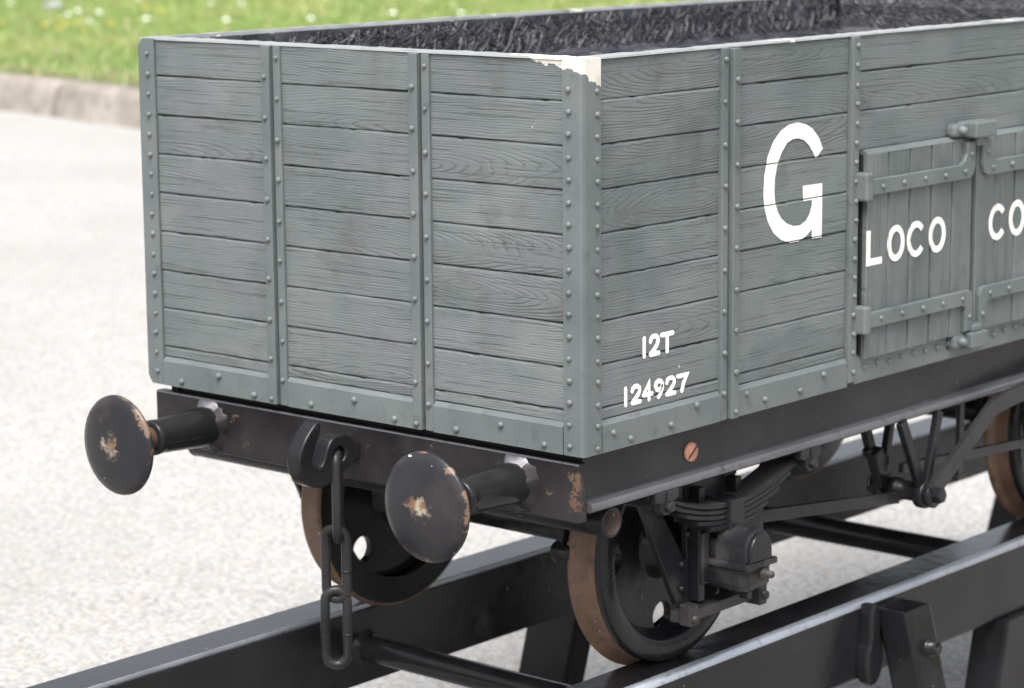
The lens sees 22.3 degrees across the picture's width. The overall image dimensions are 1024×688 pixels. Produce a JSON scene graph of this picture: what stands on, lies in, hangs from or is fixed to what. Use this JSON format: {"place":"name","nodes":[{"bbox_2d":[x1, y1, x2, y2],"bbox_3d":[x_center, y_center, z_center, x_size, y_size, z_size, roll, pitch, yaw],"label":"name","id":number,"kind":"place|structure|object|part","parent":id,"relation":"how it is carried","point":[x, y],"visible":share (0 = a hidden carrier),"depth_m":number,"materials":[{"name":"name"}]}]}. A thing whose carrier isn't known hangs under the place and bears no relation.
{"place":"outdoors","nodes":[
{"label":"outdoors","id":0,"kind":"place"},
{"bbox_2d":[0,0,697,85],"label":"lawn","id":1,"kind":"structure","parent":0,"point":[158,17],"depth_m":26.46,"materials":[{"name":"plant"}]},
{"bbox_2d":[43,1,63,8],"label":"stone","id":2,"kind":"object","parent":1,"relation":"on","point":[57,4],"visible":0.87,"depth_m":27.95,"materials":[{"name":"white stone"}]},
{"bbox_2d":[0,80,994,687],"bbox_3d":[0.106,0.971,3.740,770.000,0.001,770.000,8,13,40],"label":"ground","id":3,"kind":"structure","parent":0,"point":[176,548],"depth_m":6.82,"materials":[{"name":"concrete"}]},
{"bbox_2d":[0,70,140,128],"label":"kerb","id":4,"kind":"structure","parent":3,"relation":"on","point":[102,102],"depth_m":18.18,"materials":[{"name":"concrete"}]},
{"bbox_2d":[26,417,1023,687],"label":"display stand","id":5,"kind":"object","parent":3,"relation":"on","point":[902,621],"visible":0.85,"depth_m":4.43,"materials":[{"name":"black paint"}]},
{"bbox_2d":[84,0,1023,664],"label":"coal wagon","id":6,"kind":"object","parent":5,"relation":"on","point":[616,296],"visible":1,"depth_m":3.91,"materials":[{"name":"paint"}]},
{"bbox_2d":[320,448,352,668],"bbox_3d":[-0.263,0.322,3.897,0.045,0.341,0.043,8,13,40],"label":"coupling chain","id":7,"kind":"object","parent":6,"relation":"hanging from","point":[340,533],"visible":1,"depth_m":3.90,"materials":[{"name":"black metal"}]},
{"bbox_3d":[0.649,-0.159,4.182,0.033,0.330,0.339,8,13,40],"label":"door","id":8,"kind":"part","parent":6,"relation":"part of","materials":[{"name":"paint"}]},
{"bbox_3d":[0.877,-0.207,4.443,0.033,0.330,0.339,8,13,40],"label":"door","id":9,"kind":"part","parent":6,"relation":"part of","materials":[{"name":"paint"}]}
]}

